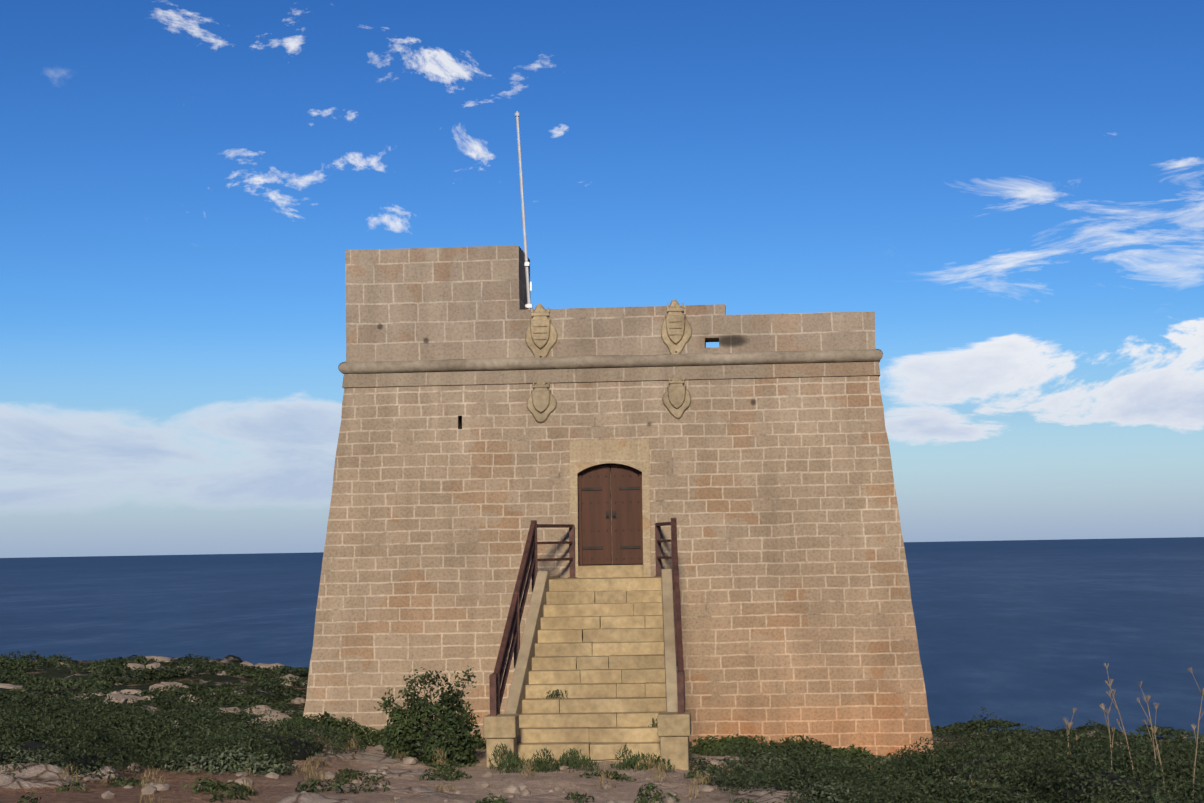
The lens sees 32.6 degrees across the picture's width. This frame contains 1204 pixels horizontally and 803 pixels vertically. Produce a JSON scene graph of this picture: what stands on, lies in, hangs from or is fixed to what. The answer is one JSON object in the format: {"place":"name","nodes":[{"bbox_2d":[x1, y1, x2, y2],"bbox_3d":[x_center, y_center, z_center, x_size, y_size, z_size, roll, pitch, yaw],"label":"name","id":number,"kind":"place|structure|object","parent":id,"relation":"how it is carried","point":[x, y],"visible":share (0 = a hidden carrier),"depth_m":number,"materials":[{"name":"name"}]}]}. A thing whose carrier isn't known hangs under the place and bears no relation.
{"place":"outdoors","nodes":[
{"label":"outdoors","id":0,"kind":"place"},
{"bbox_2d":[0,655,1176,802],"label":"ground vegetation","id":1,"kind":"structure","parent":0,"point":[39,780],"depth_m":24.07,"materials":[{"name":"plant"}]},
{"bbox_2d":[0,650,308,724],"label":"shrub","id":2,"kind":"object","parent":1,"relation":"on","point":[107,667],"visible":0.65,"depth_m":40.74,"materials":[{"name":"green plant"}]},
{"bbox_2d":[0,684,366,782],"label":"shrub","id":3,"kind":"object","parent":1,"relation":"on","point":[88,734],"depth_m":25.27,"materials":[{"name":"green plant"}]},
{"bbox_2d":[279,726,390,746],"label":"plants","id":4,"kind":"object","parent":1,"relation":"on","point":[378,741],"visible":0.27,"depth_m":29.99,"materials":[{"name":"green plant"}]},
{"bbox_2d":[275,711,485,749],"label":"plants","id":5,"kind":"object","parent":1,"relation":"on","point":[353,727],"visible":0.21,"depth_m":31.67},
{"bbox_2d":[17,763,752,802],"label":"plants on path","id":6,"kind":"object","parent":1,"relation":"on","point":[457,775],"visible":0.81,"depth_m":22.40,"materials":[{"name":"green plant"}]},
{"bbox_2d":[374,665,482,767],"bbox_3d":[-2.247,4.272,27.925,1.068,1.393,1.799,3,-6,-43],"label":"bush by stairs","id":7,"kind":"object","parent":1,"relation":"on","point":[400,730],"depth_m":27.79,"materials":[{"name":"green plant"}]},
{"bbox_2d":[483,714,518,766],"bbox_3d":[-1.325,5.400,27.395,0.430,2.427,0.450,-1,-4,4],"label":"stone pedestal","id":8,"kind":"object","parent":1,"relation":"on","point":[499,729],"visible":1,"depth_m":27.25,"materials":[{"name":"beige stone"}]},
{"bbox_2d":[55,729,980,802],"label":"dry grass tufts","id":9,"kind":"object","parent":1,"relation":"on","point":[393,797],"visible":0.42,"depth_m":24.19,"materials":[{"name":"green plant"}]},
{"bbox_2d":[504,571,559,714],"bbox_3d":[-0.995,4.645,30.049,0.172,4.294,4.831,-2,-4,7],"label":"stair stringer","id":10,"kind":"object","parent":1,"relation":"on","point":[520,679],"visible":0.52,"depth_m":29.60,"materials":[{"name":"beige stone"}]},
{"bbox_2d":[489,520,576,715],"bbox_3d":[-1.092,3.309,29.989,0.407,3.178,5.161,-2,-4,12],"label":"handrail","id":11,"kind":"object","parent":10,"relation":"attached to","point":[513,622],"visible":0.88,"depth_m":29.51,"materials":[{"name":"paint"}]},
{"bbox_2d":[517,742,590,760],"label":"stone block","id":12,"kind":"structure","parent":1,"relation":"on","point":[530,749],"depth_m":27.71,"materials":[{"name":"stone"}]},
{"bbox_2d":[488,743,674,773],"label":"weeds","id":13,"kind":"object","parent":1,"relation":"on","point":[572,757],"visible":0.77,"depth_m":26.75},
{"bbox_2d":[532,627,645,761],"bbox_3d":[0.006,4.795,29.987,1.600,3.950,4.580,-1,-4,4],"label":"stair core","id":14,"kind":"object","parent":1,"relation":"on","point":[600,760],"depth_m":27.68,"materials":[{"name":"beige stone"}]},
{"bbox_2d":[522,698,560,712],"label":"stone block","id":15,"kind":"structure","parent":14,"relation":"on","point":[540,705],"depth_m":28.61,"materials":[{"name":"stone"}]},
{"bbox_2d":[517,727,589,742],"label":"stone block","id":16,"kind":"structure","parent":14,"relation":"on","point":[550,734],"depth_m":28.01,"materials":[{"name":"stone"}]},
{"bbox_2d":[529,670,579,683],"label":"stone block","id":17,"kind":"structure","parent":14,"relation":"on","point":[553,676],"depth_m":29.19,"materials":[{"name":"stone"}]},
{"bbox_2d":[532,656,576,669],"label":"stone block","id":18,"kind":"structure","parent":14,"relation":"on","point":[554,662],"depth_m":29.50,"materials":[{"name":"stone"}]},
{"bbox_2d":[538,629,582,642],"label":"stone block","id":19,"kind":"structure","parent":14,"relation":"on","point":[557,635],"depth_m":30.08,"materials":[{"name":"stone"}]},
{"bbox_2d":[535,642,592,656],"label":"stone block","id":20,"kind":"structure","parent":14,"relation":"on","point":[567,649],"depth_m":29.78,"materials":[{"name":"stone"}]},
{"bbox_2d":[519,712,617,726],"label":"stone block","id":21,"kind":"structure","parent":14,"relation":"on","point":[597,719],"depth_m":28.29,"materials":[{"name":"stone"}]},
{"bbox_2d":[546,591,594,603],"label":"stone block","id":22,"kind":"structure","parent":14,"relation":"on","point":[568,597],"depth_m":30.96,"materials":[{"name":"stone"}]},
{"bbox_2d":[541,616,600,628],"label":"stone block","id":23,"kind":"structure","parent":14,"relation":"on","point":[582,622],"depth_m":30.37,"materials":[{"name":"stone"}]},
{"bbox_2d":[526,683,616,697],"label":"stone block","id":24,"kind":"structure","parent":14,"relation":"on","point":[588,690],"depth_m":28.88,"materials":[{"name":"stone"}]},
{"bbox_2d":[544,603,633,616],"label":"stone block","id":25,"kind":"structure","parent":14,"relation":"on","point":[591,609],"depth_m":30.64,"materials":[{"name":"stone"}]},
{"bbox_2d":[576,656,608,669],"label":"stone block","id":26,"kind":"structure","parent":14,"relation":"on","point":[592,662],"depth_m":29.45,"materials":[{"name":"stone"}]},
{"bbox_2d":[580,669,621,682],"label":"stone block","id":27,"kind":"structure","parent":14,"relation":"on","point":[600,675],"depth_m":29.14,"materials":[{"name":"stone"}]},
{"bbox_2d":[590,742,626,759],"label":"stone block","id":28,"kind":"structure","parent":14,"relation":"on","point":[603,750],"depth_m":27.65,"materials":[{"name":"stone"}]},
{"bbox_2d":[595,591,626,602],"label":"stone block","id":29,"kind":"structure","parent":14,"relation":"on","point":[610,596],"depth_m":30.92,"materials":[{"name":"stone"}]},
{"bbox_2d":[560,697,665,712],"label":"stone block","id":30,"kind":"structure","parent":14,"relation":"on","point":[613,704],"depth_m":28.55,"materials":[{"name":"stone"}]},
{"bbox_2d":[600,615,644,628],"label":"stone block","id":31,"kind":"structure","parent":14,"relation":"on","point":[634,621],"depth_m":30.30,"materials":[{"name":"stone"}]},
{"bbox_2d":[583,628,663,642],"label":"stone block","id":32,"kind":"structure","parent":14,"relation":"on","point":[624,635],"depth_m":30.01,"materials":[{"name":"stone"}]},
{"bbox_2d":[589,726,659,741],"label":"stone block","id":33,"kind":"structure","parent":14,"relation":"on","point":[627,734],"depth_m":27.94,"materials":[{"name":"stone"}]},
{"bbox_2d":[546,690,656,726],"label":"weeds","id":34,"kind":"object","parent":33,"relation":"on","point":[556,692],"visible":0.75,"depth_m":28.72,"materials":[{"name":"green plant"}]},
{"bbox_2d":[592,641,663,655],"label":"stone block","id":35,"kind":"structure","parent":14,"relation":"on","point":[623,648],"depth_m":29.71,"materials":[{"name":"stone"}]},
{"bbox_2d":[617,683,644,696],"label":"stone block","id":36,"kind":"structure","parent":14,"relation":"on","point":[630,689],"depth_m":28.82,"materials":[{"name":"stone"}]},
{"bbox_2d":[609,654,664,668],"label":"stone block","id":37,"kind":"structure","parent":14,"relation":"on","point":[636,661],"depth_m":29.41,"materials":[{"name":"stone"}]},
{"bbox_2d":[617,711,665,726],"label":"stone block","id":38,"kind":"structure","parent":14,"relation":"on","point":[631,719],"depth_m":28.21,"materials":[{"name":"stone"}]},
{"bbox_2d":[622,668,664,682],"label":"stone block","id":39,"kind":"structure","parent":14,"relation":"on","point":[644,675],"depth_m":29.10,"materials":[{"name":"stone"}]},
{"bbox_2d":[627,590,661,602],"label":"stone block","id":40,"kind":"structure","parent":14,"relation":"on","point":[639,596],"depth_m":30.88,"materials":[{"name":"stone"}]},
{"bbox_2d":[633,602,662,614],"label":"stone block","id":41,"kind":"structure","parent":14,"relation":"on","point":[651,608],"depth_m":30.58,"materials":[{"name":"stone"}]},
{"bbox_2d":[645,615,662,627],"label":"stone block","id":42,"kind":"structure","parent":14,"relation":"on","point":[653,621],"depth_m":30.28,"materials":[{"name":"stone"}]},
{"bbox_2d":[645,682,665,696],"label":"stone block","id":43,"kind":"structure","parent":14,"relation":"on","point":[655,689],"depth_m":28.79,"materials":[{"name":"stone"}]},
{"bbox_2d":[0,713,1202,802],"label":"shrub","id":44,"kind":"object","parent":1,"relation":"on","point":[302,754],"visible":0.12,"depth_m":24.14,"materials":[{"name":"green plant"}]},
{"bbox_2d":[0,656,1203,802],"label":"loose stones","id":45,"kind":"object","parent":1,"relation":"on","point":[520,788],"visible":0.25,"depth_m":27.35,"materials":[{"name":"stone"}]},
{"bbox_2d":[303,358,933,756],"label":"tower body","id":46,"kind":"structure","parent":1,"relation":"on","point":[775,498],"depth_m":32.57,"materials":[{"name":"stone"}]},
{"bbox_2d":[527,379,556,423],"bbox_3d":[-0.969,-0.013,33.026,0.506,0.752,0.187,-1,-4,4],"label":"coat of arms","id":47,"kind":"object","parent":46,"relation":"attached to","point":[541,404],"visible":0.98,"depth_m":32.98,"materials":[{"name":"stone"}]},
{"bbox_2d":[345,245,875,364],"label":"parapet wall","id":48,"kind":"structure","parent":46,"relation":"on","point":[412,304],"depth_m":33.29,"materials":[{"name":"stone"}]},
{"bbox_2d":[515,111,531,308],"bbox_3d":[-1.265,-2.818,34.244,0.316,4.081,0.180,-1,-4,4],"label":"flagpole","id":49,"kind":"object","parent":48,"relation":"on","point":[528,305],"visible":0.81,"depth_m":34.24,"materials":[{"name":"metal"}]},
{"bbox_2d":[525,304,557,357],"bbox_3d":[-0.977,-1.101,33.147,0.551,0.978,0.145,-1,-4,4],"label":"coat of arms","id":50,"kind":"object","parent":48,"relation":"attached to","point":[541,336],"visible":0.9,"depth_m":33.13,"materials":[{"name":"stone"}]},
{"bbox_2d":[661,299,692,353],"bbox_3d":[1.196,-1.168,32.992,0.525,0.969,0.145,-1,-4,4],"label":"coat of arms","id":51,"kind":"object","parent":48,"relation":"on","point":[676,331],"visible":1,"depth_m":32.98,"materials":[{"name":"stone"}]},
{"bbox_2d":[338,349,882,373],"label":"cornice molding","id":52,"kind":"structure","parent":46,"relation":"on","point":[657,360],"depth_m":32.99,"materials":[{"name":"beige stone"}]},
{"bbox_2d":[578,464,642,564],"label":"door leaves","id":53,"kind":"object","parent":46,"relation":"attached to","point":[627,520],"visible":0.94,"depth_m":32.85,"materials":[{"name":"brown wood"}]},
{"bbox_2d":[582,475,640,559],"bbox_3d":[0.144,1.849,32.828,0.930,1.343,0.046,-1,-4,4],"label":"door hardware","id":54,"kind":"object","parent":53,"relation":"attached to","point":[613,517],"depth_m":32.84,"materials":[{"name":"black metal"}]},
{"bbox_2d":[570,439,650,577],"bbox_3d":[0.129,1.702,32.657,1.270,2.210,0.307,-1,-4,4],"label":"door surround","id":55,"kind":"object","parent":46,"relation":"attached to","point":[586,454],"depth_m":32.76,"materials":[{"name":"stone"}]},
{"bbox_2d":[342,362,879,387],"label":"cornice molding","id":56,"kind":"structure","parent":46,"relation":"attached to","point":[619,374],"depth_m":33.02,"materials":[{"name":"beige stone"}]},
{"bbox_2d":[662,375,690,418],"bbox_3d":[1.190,-0.076,32.874,0.482,0.745,0.186,-1,-4,4],"label":"coat of arms","id":57,"kind":"object","parent":46,"relation":"attached to","point":[676,398],"visible":0.98,"depth_m":32.83,"materials":[{"name":"stone"}]},
{"bbox_2d":[626,742,659,758],"bbox_3d":[0.642,4.710,27.768,0.604,0.211,0.324,-1,-4,4],"label":"stair step","id":58,"kind":"object","parent":1,"relation":"on","point":[650,748],"visible":0.46,"depth_m":27.62,"materials":[{"name":"stone"}]},
{"bbox_2d":[661,569,677,711],"bbox_3d":[0.999,4.600,29.906,0.172,4.294,4.831,-1,-4,1],"label":"stair stringer","id":59,"kind":"object","parent":1,"relation":"on","point":[669,645],"visible":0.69,"depth_m":29.38,"materials":[{"name":"beige stone"}]},
{"bbox_2d":[654,518,684,713],"bbox_3d":[1.049,3.261,29.825,0.288,3.178,5.139,-1,-4,-2],"label":"handrail","id":60,"kind":"object","parent":59,"relation":"attached to","point":[673,557],"visible":0.85,"depth_m":29.35,"materials":[{"name":"paint"}]},
{"bbox_2d":[657,712,690,769],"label":"stair end pillar","id":61,"kind":"structure","parent":1,"relation":"on","point":[674,730],"depth_m":27.09,"materials":[{"name":"beige stone"}]},
{"bbox_2d":[689,734,953,765],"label":"plants","id":62,"kind":"object","parent":1,"relation":"on","point":[702,746],"visible":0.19,"depth_m":31.16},
{"bbox_2d":[688,738,1149,802],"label":"plants","id":63,"kind":"object","parent":1,"relation":"on","point":[929,791],"depth_m":23.34,"materials":[{"name":"green plant"}]},
{"bbox_2d":[882,721,1203,802],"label":"shrub","id":64,"kind":"object","parent":1,"relation":"on","point":[1177,768],"depth_m":22.81,"materials":[{"name":"green plant"}]},
{"bbox_2d":[931,719,1203,758],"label":"shrub","id":65,"kind":"object","parent":1,"relation":"on","point":[1167,733],"visible":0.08,"depth_m":38.06,"materials":[{"name":"green plant"}]},
{"bbox_2d":[947,707,1203,762],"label":"shrubs","id":66,"kind":"object","parent":1,"relation":"on","point":[999,725],"visible":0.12,"depth_m":28.88,"materials":[{"name":"green plant"}]},
{"bbox_2d":[1063,663,1203,800],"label":"dry plant stalks","id":67,"kind":"object","parent":1,"relation":"on","point":[1070,724],"visible":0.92,"depth_m":22.57,"materials":[{"name":"beige plant"}]},
{"bbox_2d":[0,537,1203,743],"bbox_3d":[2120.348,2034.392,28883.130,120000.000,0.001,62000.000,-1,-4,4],"label":"sea water","id":68,"kind":"structure","parent":0,"point":[1035,633],"depth_m":1189.50,"materials":[{"name":"blue liquid"}]},
{"bbox_2d":[0,0,1203,557],"label":"sky","id":69,"kind":"structure","parent":0,"point":[1013,190],"materials":[{"name":"blue"}]},
{"bbox_2d":[549,565,661,591],"bbox_3d":[0.109,2.754,32.059,1.810,0.390,1.678,-1,-4,4],"label":"stair landing","id":70,"kind":"object","parent":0,"point":[610,578],"visible":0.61,"depth_m":31.26,"materials":[{"name":"beige stone"}]}
]}

